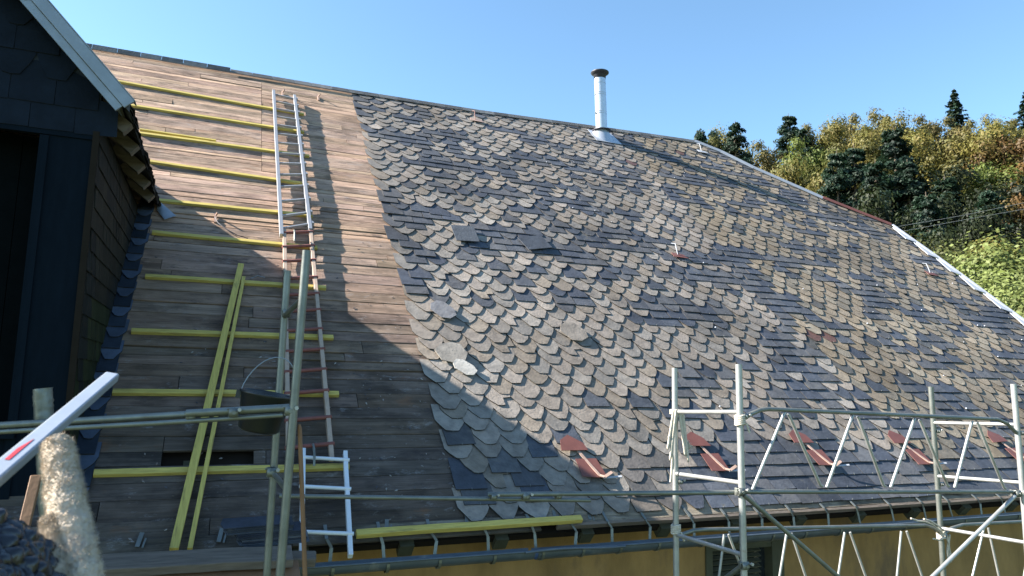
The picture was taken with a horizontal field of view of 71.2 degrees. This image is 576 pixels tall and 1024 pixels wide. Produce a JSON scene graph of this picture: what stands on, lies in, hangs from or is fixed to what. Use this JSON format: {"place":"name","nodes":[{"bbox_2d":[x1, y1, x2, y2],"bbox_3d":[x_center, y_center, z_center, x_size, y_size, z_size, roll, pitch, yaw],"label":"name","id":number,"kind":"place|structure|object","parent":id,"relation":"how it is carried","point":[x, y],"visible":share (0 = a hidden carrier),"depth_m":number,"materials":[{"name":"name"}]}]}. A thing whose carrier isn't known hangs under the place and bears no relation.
{"place":"outdoors","nodes":[
{"label":"outdoors","id":0,"kind":"place"},
{"bbox_2d":[37,512,72,575],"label":"lagged pipe","id":1,"kind":"object","parent":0,"point":[47,527],"visible":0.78,"depth_m":0.79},
{"bbox_2d":[38,432,105,575],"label":"lagged pipe","id":2,"kind":"object","parent":1,"relation":"on","point":[64,496],"visible":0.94,"depth_m":0.82,"materials":[{"name":"fabric"}]},
{"bbox_2d":[0,508,66,575],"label":"bubble foil","id":3,"kind":"object","parent":2,"relation":"attached to","point":[26,549],"visible":1,"depth_m":0.73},
{"bbox_2d":[0,372,118,486],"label":"white staff","id":4,"kind":"object","parent":2,"relation":"attached to","point":[18,456],"visible":1,"depth_m":1.05,"materials":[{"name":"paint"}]},
{"bbox_2d":[49,0,1023,165],"label":"sky","id":5,"kind":"structure","parent":0,"point":[676,68],"materials":[{"name":"blue"}]},
{"bbox_3d":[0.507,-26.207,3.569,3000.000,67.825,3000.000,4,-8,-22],"label":"ground","id":6,"kind":"structure","parent":0,"visible":0},
{"bbox_2d":[20,475,41,525],"bbox_3d":[-1.311,0.594,1.940,0.026,0.157,0.113,4,-8,-22],"label":"wood lath","id":7,"kind":"object","parent":6,"relation":"on","point":[30,500],"visible":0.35,"depth_m":1.95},
{"bbox_2d":[154,560,299,575],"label":"plank","id":8,"kind":"object","parent":6,"relation":"on","point":[294,570],"visible":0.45,"depth_m":4.76,"materials":[{"name":"orange wood"}]},
{"bbox_2d":[101,545,292,575],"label":"plank","id":9,"kind":"object","parent":8,"relation":"on","point":[177,561],"visible":0.81,"depth_m":4.68,"materials":[{"name":"grey wood"}]},
{"bbox_2d":[292,551,315,566],"bbox_3d":[-1.667,1.904,5.035,0.556,0.129,0.131,3,-8,-17],"label":"plank","id":10,"kind":"object","parent":8,"relation":"on","point":[311,558],"visible":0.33,"depth_m":5.05,"materials":[{"name":"grey wood"}]},
{"bbox_2d":[243,532,309,546],"bbox_3d":[-1.690,1.799,5.109,0.464,0.072,0.085,4,-8,-22],"label":"stacked slate","id":11,"kind":"object","parent":10,"relation":"on","point":[307,540],"visible":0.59,"depth_m":5.09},
{"bbox_2d":[236,539,300,545],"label":"stacked slate","id":12,"kind":"object","parent":11,"relation":"on","point":[239,543],"visible":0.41,"depth_m":5.02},
{"bbox_2d":[240,537,306,543],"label":"stacked slate","id":13,"kind":"object","parent":12,"relation":"on","point":[264,541],"visible":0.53,"depth_m":5.03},
{"bbox_2d":[242,529,307,541],"bbox_3d":[-1.702,1.760,5.109,0.465,0.072,0.085,4,-8,-22],"label":"stacked slate","id":14,"kind":"object","parent":13,"relation":"on","point":[275,538],"visible":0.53,"depth_m":5.07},
{"bbox_2d":[234,533,300,540],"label":"stacked slate","id":15,"kind":"object","parent":14,"relation":"on","point":[235,536],"visible":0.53,"depth_m":5.03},
{"bbox_2d":[237,532,300,538],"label":"stacked slate","id":16,"kind":"object","parent":15,"relation":"on","point":[264,535],"visible":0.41,"depth_m":5.04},
{"bbox_2d":[236,521,300,536],"bbox_3d":[-1.740,1.718,5.099,0.464,0.072,0.085,4,-8,-22],"label":"stacked slate","id":17,"kind":"object","parent":16,"relation":"on","point":[297,526],"visible":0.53,"depth_m":5.12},
{"bbox_2d":[223,528,292,535],"bbox_3d":[-1.803,1.701,5.074,0.465,0.072,0.085,4,-8,-22],"label":"stacked slate","id":18,"kind":"object","parent":17,"relation":"on","point":[224,531],"visible":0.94,"depth_m":5.01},
{"bbox_2d":[225,526,292,533],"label":"stacked slate","id":19,"kind":"object","parent":18,"relation":"on","point":[227,532],"visible":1,"depth_m":5.01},
{"bbox_2d":[227,516,293,531],"bbox_3d":[-1.796,1.675,5.081,0.463,0.072,0.085,4,-8,-22],"label":"stacked slate","id":20,"kind":"object","parent":19,"relation":"on","point":[291,521],"visible":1,"depth_m":5.04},
{"bbox_2d":[220,515,289,529],"bbox_3d":[-1.819,1.661,5.072,0.464,0.072,0.085,4,-8,-22],"label":"stacked slate","id":21,"kind":"object","parent":20,"relation":"on","point":[241,522],"visible":0.88,"depth_m":5.04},
{"bbox_2d":[0,0,1023,575],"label":"house","id":22,"kind":"structure","parent":6,"relation":"on","point":[702,268],"depth_m":8.31,"materials":[{"name":"stone"}]},
{"bbox_2d":[157,203,175,219],"bbox_3d":[-4.209,-0.956,8.589,0.378,0.319,0.108,-2,-9,24],"label":"flashing offcut","id":23,"kind":"object","parent":22,"relation":"on","point":[165,212],"visible":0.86,"depth_m":8.56,"materials":[{"name":"metal"}]},
{"bbox_2d":[140,128,215,141],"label":"roof batten","id":24,"kind":"object","parent":22,"relation":"on","point":[172,134],"visible":1,"depth_m":10.26,"materials":[{"name":"yellow wood"}]},
{"bbox_2d":[169,263,243,550],"bbox_3d":[-2.747,0.801,6.610,0.066,2.536,2.794,3,-8,-14],"label":"loose batten","id":25,"kind":"object","parent":22,"relation":"on","point":[185,498],"visible":0.92,"depth_m":6.03,"materials":[{"name":"yellow wood"}]},
{"bbox_2d":[118,80,303,115],"bbox_3d":[-4.896,-3.087,11.614,2.929,0.180,0.065,4,-8,-20],"label":"roof batten","id":26,"kind":"object","parent":22,"relation":"on","point":[196,95],"visible":0.77,"depth_m":11.55,"materials":[{"name":"yellow wood"}]},
{"bbox_2d":[187,276,244,549],"bbox_3d":[-2.649,0.883,6.540,0.037,2.372,2.602,3,-8,-15],"label":"loose batten","id":27,"kind":"object","parent":22,"relation":"on","point":[203,479],"visible":0.91,"depth_m":6.03,"materials":[{"name":"yellow wood"}]},
{"bbox_2d":[131,104,303,133],"bbox_3d":[-4.509,-2.612,11.078,2.485,0.097,0.064,4,-8,-21],"label":"roof batten","id":28,"kind":"object","parent":22,"relation":"on","point":[212,118],"visible":0.84,"depth_m":11.02,"materials":[{"name":"yellow wood"}]},
{"bbox_2d":[93,463,349,477],"bbox_3d":[-2.310,1.487,5.844,1.940,0.065,0.069,4,-8,-22],"label":"roof batten","id":29,"kind":"object","parent":22,"relation":"on","point":[136,472],"visible":0.89,"depth_m":5.77,"materials":[{"name":"yellow wood"}]},
{"bbox_2d":[140,132,308,157],"bbox_3d":[-4.151,-2.086,10.446,2.307,0.066,0.066,4,-8,-22],"label":"roof batten","id":30,"kind":"object","parent":22,"relation":"on","point":[207,142],"visible":0.81,"depth_m":10.35,"materials":[{"name":"yellow wood"}]},
{"bbox_2d":[112,388,338,396],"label":"roof batten","id":31,"kind":"object","parent":22,"relation":"on","point":[161,392],"visible":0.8,"depth_m":6.35,"materials":[{"name":"yellow wood"}]},
{"bbox_2d":[150,160,302,184],"bbox_3d":[-3.846,-1.571,9.804,2.038,0.138,0.066,4,-8,-20],"label":"roof batten","id":32,"kind":"object","parent":22,"relation":"on","point":[197,168],"visible":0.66,"depth_m":9.75,"materials":[{"name":"yellow wood"}]},
{"bbox_2d":[131,328,333,340],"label":"roof batten","id":33,"kind":"object","parent":22,"relation":"on","point":[173,332],"visible":0.89,"depth_m":7.09,"materials":[{"name":"yellow wood"}]},
{"bbox_2d":[152,230,317,249],"bbox_3d":[-3.274,-0.567,8.539,1.846,0.076,0.065,4,-8,-22],"label":"roof batten","id":34,"kind":"object","parent":22,"relation":"on","point":[213,238],"visible":0.95,"depth_m":8.46,"materials":[{"name":"yellow wood"}]},
{"bbox_2d":[145,274,325,290],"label":"roof batten","id":35,"kind":"object","parent":22,"relation":"on","point":[216,280],"visible":0.93,"depth_m":7.80,"materials":[{"name":"yellow wood"}]},
{"bbox_2d":[159,198,312,217],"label":"roof batten","id":36,"kind":"object","parent":22,"relation":"on","point":[211,205],"visible":0.83,"depth_m":9.04,"materials":[{"name":"yellow wood"}]},
{"bbox_2d":[128,241,453,542],"bbox_3d":[-2.240,0.643,7.222,2.781,3.018,3.294,4,-8,-22],"label":"roof debris","id":37,"kind":"object","parent":22,"relation":"on","point":[315,422],"visible":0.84,"depth_m":6.66,"materials":[{"name":"stone"}]},
{"bbox_2d":[272,89,313,237],"bbox_3d":[-3.303,-2.014,10.655,0.460,3.254,3.544,4,-8,-22],"label":"aluminium ladder","id":38,"kind":"object","parent":22,"relation":"attached to","point":[308,212],"visible":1,"depth_m":10.32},
{"bbox_2d":[282,229,334,461],"bbox_3d":[-2.218,0.365,7.545,0.440,2.647,2.878,4,-8,-22],"label":"wooden ladder","id":39,"kind":"object","parent":22,"relation":"on","point":[327,418],"visible":0.75,"depth_m":7.14,"materials":[{"name":"brown wood"}]},
{"bbox_2d":[312,443,315,465],"bbox_3d":[-1.684,1.414,6.065,0.022,0.176,0.161,4,-8,-22],"label":"ladder hook","id":40,"kind":"object","parent":39,"relation":"hanging from","point":[314,456],"visible":1,"depth_m":6.01,"materials":[{"name":"metal"}]},
{"bbox_2d":[299,448,353,557],"bbox_3d":[-1.505,1.709,5.768,0.420,0.762,0.799,4,-8,-18],"label":"white ladder","id":41,"kind":"object","parent":22,"relation":"on","point":[346,489],"visible":0.62,"depth_m":5.80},
{"bbox_2d":[430,300,455,318],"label":"loose slate","id":42,"kind":"object","parent":22,"relation":"on","point":[442,309],"visible":1,"depth_m":8.46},
{"bbox_2d":[434,342,467,362],"bbox_3d":[-0.669,0.704,7.850,0.362,0.240,0.250,4,-8,-22],"label":"loose slate","id":43,"kind":"object","parent":22,"relation":"on","point":[450,351],"visible":1,"depth_m":7.84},
{"bbox_2d":[453,359,476,374],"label":"loose slate","id":44,"kind":"object","parent":22,"relation":"on","point":[464,366],"visible":1,"depth_m":7.70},
{"bbox_2d":[451,225,479,241],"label":"loose slate","id":45,"kind":"object","parent":22,"relation":"on","point":[464,233],"visible":1,"depth_m":10.15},
{"bbox_2d":[355,515,582,538],"bbox_3d":[-0.305,2.002,6.012,2.003,0.083,0.076,4,-8,-22],"label":"eaves plank","id":46,"kind":"object","parent":22,"relation":"on","point":[450,527],"visible":1,"depth_m":5.96,"materials":[{"name":"yellow wood"}]},
{"bbox_2d":[517,235,551,249],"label":"loose slate","id":47,"kind":"object","parent":22,"relation":"on","point":[534,242],"visible":1,"depth_m":10.51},
{"bbox_2d":[560,321,587,340],"bbox_3d":[0.767,0.536,8.859,0.333,0.259,0.255,-3,-9,27],"label":"loose slate","id":48,"kind":"object","parent":22,"relation":"on","point":[573,331],"visible":1,"depth_m":8.85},
{"bbox_2d":[705,540,784,575],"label":"window","id":49,"kind":"structure","parent":22,"relation":"in","point":[765,556],"depth_m":7.63,"materials":[{"name":"black glass"}]},
{"bbox_2d":[0,250,1023,575],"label":"scaffolding","id":50,"kind":"object","parent":6,"relation":"on","point":[232,414],"visible":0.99,"depth_m":5.11,"materials":[{"name":"metal"}]},
{"bbox_2d":[32,387,53,531],"bbox_3d":[-2.657,1.136,4.091,0.252,1.124,0.108,4,-8,-22],"label":"scaffold pole","id":51,"kind":"object","parent":50,"relation":"attached to","point":[43,401],"visible":0.29,"depth_m":4.08,"materials":[{"name":"metal"}]},
{"bbox_2d":[235,357,292,434],"bbox_3d":[-1.510,0.662,4.406,0.324,0.474,0.327,-1,-8,17],"label":"bucket","id":52,"kind":"object","parent":50,"relation":"on","point":[258,397],"visible":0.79,"depth_m":4.28,"materials":[{"name":"black plastic"}]},
{"bbox_2d":[297,424,306,575],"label":"broom stick","id":53,"kind":"object","parent":50,"relation":"on","point":[302,510],"visible":1,"depth_m":4.46,"materials":[{"name":"orange wood"}]},
{"bbox_2d":[667,409,688,481],"bbox_3d":[1.333,1.284,5.840,0.206,0.579,0.108,4,-8,-22],"label":"rope","id":54,"kind":"object","parent":50,"relation":"hanging from","point":[672,429],"visible":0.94,"depth_m":5.81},
{"bbox_2d":[671,523,684,541],"bbox_3d":[1.329,1.968,5.757,0.099,0.133,0.089,4,-8,-22],"label":"rope","id":55,"kind":"object","parent":50,"relation":"attached to","point":[675,529],"visible":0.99,"depth_m":5.73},
{"bbox_2d":[734,415,750,432],"bbox_3d":[1.651,0.977,5.146,0.099,0.133,0.089,4,-8,-22],"label":"rope","id":56,"kind":"object","parent":50,"relation":"hanging from","point":[740,420],"visible":0.99,"depth_m":5.12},
{"bbox_2d":[910,518,945,540],"bbox_3d":[3.931,2.278,6.750,0.434,0.232,0.026,4,-8,-22],"label":"rope","id":57,"kind":"object","parent":50,"relation":"attached to","point":[938,529],"visible":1,"depth_m":6.77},
{"bbox_2d":[936,531,951,558],"bbox_3d":[4.149,2.480,6.858,0.127,0.292,0.083,-2,-8,22],"label":"rope","id":58,"kind":"object","parent":50,"relation":"hanging from","point":[948,550],"visible":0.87,"depth_m":6.85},
{"bbox_2d":[694,128,710,145],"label":"conifer tree","id":59,"kind":"object","parent":6,"relation":"on","point":[700,136],"visible":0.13,"depth_m":114.76,"materials":[{"name":"green plant"}]},
{"bbox_2d":[707,129,723,149],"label":"conifer tree","id":60,"kind":"object","parent":6,"relation":"on","point":[713,133],"visible":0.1,"depth_m":119.14,"materials":[{"name":"green plant"}]},
{"bbox_2d":[706,124,757,158],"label":"deciduous tree","id":61,"kind":"object","parent":6,"relation":"on","point":[720,136],"visible":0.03,"depth_m":118.61,"materials":[{"name":"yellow plant"}]},
{"bbox_2d":[722,122,751,159],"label":"conifer tree","id":62,"kind":"object","parent":6,"relation":"on","point":[732,144],"visible":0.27,"depth_m":110.22,"materials":[{"name":"green plant"}]},
{"bbox_2d":[750,139,785,172],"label":"deciduous tree","id":63,"kind":"object","parent":6,"relation":"on","point":[766,160],"visible":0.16,"depth_m":112.91,"materials":[{"name":"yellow plant"}]},
{"bbox_2d":[773,113,809,169],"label":"conifer tree","id":64,"kind":"object","parent":6,"relation":"on","point":[786,127],"visible":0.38,"depth_m":125.08,"materials":[{"name":"green plant"}]},
{"bbox_2d":[767,150,816,188],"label":"deciduous tree","id":65,"kind":"object","parent":6,"relation":"on","point":[790,176],"visible":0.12,"depth_m":86.88,"materials":[{"name":"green plant"}]},
{"bbox_2d":[794,128,816,171],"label":"conifer tree","id":66,"kind":"object","parent":6,"relation":"on","point":[801,133],"visible":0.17,"depth_m":122.30,"materials":[{"name":"green plant"}]},
{"bbox_2d":[776,136,851,189],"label":"deciduous tree","id":67,"kind":"object","parent":6,"relation":"on","point":[820,159],"visible":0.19,"depth_m":99.04,"materials":[{"name":"green plant"}]},
{"bbox_2d":[800,121,830,155],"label":"deciduous tree","id":68,"kind":"object","parent":6,"relation":"on","point":[811,136],"visible":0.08,"depth_m":126.29,"materials":[{"name":"green plant"}]},
{"bbox_2d":[800,161,841,198],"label":"deciduous tree","id":69,"kind":"object","parent":6,"relation":"on","point":[820,182],"visible":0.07,"depth_m":80.98,"materials":[{"name":"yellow plant"}]},
{"bbox_2d":[814,114,855,153],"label":"deciduous tree","id":70,"kind":"object","parent":6,"relation":"on","point":[837,129],"visible":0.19,"depth_m":121.90,"materials":[{"name":"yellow plant"}]},
{"bbox_2d":[816,149,857,209],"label":"conifer tree","id":71,"kind":"object","parent":6,"relation":"on","point":[837,182],"visible":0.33,"depth_m":76.29,"materials":[{"name":"green plant"}]},
{"bbox_2d":[827,120,882,193],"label":"deciduous tree","id":72,"kind":"object","parent":6,"relation":"on","point":[855,142],"visible":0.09,"depth_m":105.15,"materials":[{"name":"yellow plant"}]},
{"bbox_2d":[839,144,873,211],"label":"conifer tree","id":73,"kind":"object","parent":6,"relation":"on","point":[856,155],"visible":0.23,"depth_m":79.21,"materials":[{"name":"green plant"}]},
{"bbox_2d":[843,107,892,143],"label":"deciduous tree","id":74,"kind":"object","parent":6,"relation":"on","point":[854,118],"visible":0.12,"depth_m":128.30,"materials":[{"name":"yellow plant"}]},
{"bbox_2d":[856,129,896,209],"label":"deciduous tree","id":75,"kind":"object","parent":6,"relation":"on","point":[873,153],"visible":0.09,"depth_m":101.14,"materials":[{"name":"green plant"}]},
{"bbox_2d":[858,161,905,221],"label":"conifer tree","id":76,"kind":"object","parent":6,"relation":"on","point":[870,170],"visible":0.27,"depth_m":74.44,"materials":[{"name":"green plant"}]},
{"bbox_2d":[870,128,920,210],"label":"conifer tree","id":77,"kind":"object","parent":6,"relation":"on","point":[893,157],"visible":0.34,"depth_m":88.42,"materials":[{"name":"green plant"}]},
{"bbox_2d":[847,179,954,242],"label":"deciduous tree","id":78,"kind":"object","parent":6,"relation":"on","point":[880,212],"visible":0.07,"depth_m":62.08,"materials":[{"name":"green plant"}]},
{"bbox_2d":[876,108,937,164],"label":"deciduous tree","id":79,"kind":"object","parent":6,"relation":"on","point":[902,125],"visible":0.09,"depth_m":121.47,"materials":[{"name":"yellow plant"}]},
{"bbox_2d":[888,162,929,222],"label":"conifer tree","id":80,"kind":"object","parent":6,"relation":"on","point":[906,181],"visible":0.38,"depth_m":74.46,"materials":[{"name":"green plant"}]},
{"bbox_2d":[891,123,945,192],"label":"deciduous tree","id":81,"kind":"object","parent":6,"relation":"on","point":[920,147],"visible":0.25,"depth_m":97.75,"materials":[{"name":"green plant"}]},
{"bbox_2d":[905,113,952,178],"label":"deciduous tree","id":82,"kind":"object","parent":6,"relation":"on","point":[921,118],"visible":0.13,"depth_m":121.07,"materials":[{"name":"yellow plant"}]},
{"bbox_2d":[907,192,954,247],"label":"conifer tree","id":83,"kind":"object","parent":6,"relation":"on","point":[920,202],"visible":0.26,"depth_m":59.50,"materials":[{"name":"green plant"}]},
{"bbox_2d":[902,226,973,265],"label":"bush","id":84,"kind":"object","parent":6,"relation":"on","point":[942,255],"depth_m":44.65,"materials":[{"name":"green plant"}]},
{"bbox_2d":[892,157,988,221],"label":"deciduous tree","id":85,"kind":"object","parent":6,"relation":"on","point":[962,172],"visible":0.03,"depth_m":75.50,"materials":[{"name":"green plant"}]},
{"bbox_2d":[925,115,971,171],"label":"deciduous tree","id":86,"kind":"object","parent":6,"relation":"on","point":[948,119],"visible":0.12,"depth_m":122.56,"materials":[{"name":"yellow plant"}]},
{"bbox_2d":[919,126,979,192],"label":"deciduous tree","id":87,"kind":"object","parent":6,"relation":"on","point":[953,149],"visible":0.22,"depth_m":94.19,"materials":[{"name":"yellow plant"}]},
{"bbox_2d":[930,175,968,250],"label":"conifer tree","id":88,"kind":"object","parent":6,"relation":"on","point":[949,182],"visible":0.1,"depth_m":69.53,"materials":[{"name":"green plant"}]},
{"bbox_2d":[944,88,974,137],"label":"conifer tree","id":89,"kind":"object","parent":6,"relation":"on","point":[956,110],"visible":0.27,"depth_m":131.63,"materials":[{"name":"green plant"}]},
{"bbox_2d":[897,177,1022,255],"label":"deciduous tree","id":90,"kind":"object","parent":6,"relation":"on","point":[951,203],"visible":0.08,"depth_m":65.64,"materials":[{"name":"green plant"}]},
{"bbox_2d":[914,207,1008,260],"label":"deciduous tree","id":91,"kind":"object","parent":6,"relation":"on","point":[976,234],"visible":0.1,"depth_m":53.94,"materials":[{"name":"green plant"}]},
{"bbox_2d":[932,160,1023,217],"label":"deciduous tree","id":92,"kind":"object","parent":6,"relation":"on","point":[984,175],"visible":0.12,"depth_m":77.11,"materials":[{"name":"green plant"}]},
{"bbox_2d":[934,225,1023,298],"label":"bush","id":93,"kind":"object","parent":6,"relation":"on","point":[988,261],"visible":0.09,"depth_m":35.18,"materials":[{"name":"green plant"}]},
{"bbox_2d":[950,113,1012,148],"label":"deciduous tree","id":94,"kind":"object","parent":6,"relation":"on","point":[970,124],"visible":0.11,"depth_m":119.99,"materials":[{"name":"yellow plant"}]},
{"bbox_2d":[948,235,1019,297],"bbox_3d":[26.062,3.995,37.748,15.348,14.120,11.342,2,-8,-7],"label":"bush","id":95,"kind":"object","parent":6,"relation":"on","point":[982,247],"visible":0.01,"depth_m":39.23,"materials":[{"name":"green plant"}]},
{"bbox_2d":[949,201,1023,256],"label":"deciduous tree","id":96,"kind":"object","parent":6,"relation":"on","point":[989,217],"visible":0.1,"depth_m":54.52,"materials":[{"name":"green plant"}]},
{"bbox_2d":[953,231,1023,299],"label":"bush","id":97,"kind":"object","parent":6,"relation":"on","point":[999,253],"visible":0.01,"depth_m":35.55,"materials":[{"name":"green plant"}]},
{"bbox_2d":[955,117,1023,200],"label":"deciduous tree","id":98,"kind":"object","parent":6,"relation":"on","point":[994,131],"visible":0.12,"depth_m":89.26,"materials":[{"name":"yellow plant"}]},
{"bbox_2d":[962,172,1023,230],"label":"deciduous tree","id":99,"kind":"object","parent":6,"relation":"on","point":[1017,189],"visible":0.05,"depth_m":64.91,"materials":[{"name":"green plant"}]},
{"bbox_2d":[963,134,1023,185],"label":"deciduous tree","id":100,"kind":"object","parent":6,"relation":"on","point":[984,158],"visible":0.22,"depth_m":87.40,"materials":[{"name":"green plant"}]},
{"bbox_2d":[969,190,1017,244],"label":"conifer tree","id":101,"kind":"object","parent":6,"relation":"on","point":[987,197],"visible":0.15,"depth_m":62.13,"materials":[{"name":"green plant"}]},
{"bbox_2d":[966,242,1023,294],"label":"bush","id":102,"kind":"object","parent":6,"relation":"on","point":[1022,260],"visible":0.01,"depth_m":34.63,"materials":[{"name":"green plant"}]},
{"bbox_2d":[973,267,1023,309],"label":"bush","id":103,"kind":"object","parent":6,"relation":"on","point":[998,286],"visible":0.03,"depth_m":31.84,"materials":[{"name":"green plant"}]},
{"bbox_2d":[976,269,1023,314],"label":"bush","id":104,"kind":"object","parent":6,"relation":"on","point":[1013,305],"visible":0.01,"depth_m":28.17,"materials":[{"name":"green plant"}]},
{"bbox_2d":[987,118,1023,150],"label":"deciduous tree","id":105,"kind":"object","parent":6,"relation":"on","point":[1013,127],"visible":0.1,"depth_m":122.16,"materials":[{"name":"green plant"}]},
{"bbox_2d":[994,192,1023,254],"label":"deciduous tree","id":106,"kind":"object","parent":6,"relation":"on","point":[1019,213],"visible":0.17,"depth_m":62.15,"materials":[{"name":"green plant"}]},
{"bbox_2d":[1000,161,1023,204],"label":"deciduous tree","id":107,"kind":"object","parent":6,"relation":"on","point":[1021,169],"visible":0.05,"depth_m":77.79,"materials":[{"name":"green plant"}]},
{"bbox_2d":[1002,291,1023,316],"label":"bush","id":108,"kind":"object","parent":6,"relation":"on","point":[1018,309],"visible":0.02,"depth_m":26.91,"materials":[{"name":"green plant"}]},
{"bbox_2d":[1013,92,1023,137],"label":"conifer tree","id":109,"kind":"object","parent":6,"relation":"on","point":[1020,112],"visible":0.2,"depth_m":125.94,"materials":[{"name":"green plant"}]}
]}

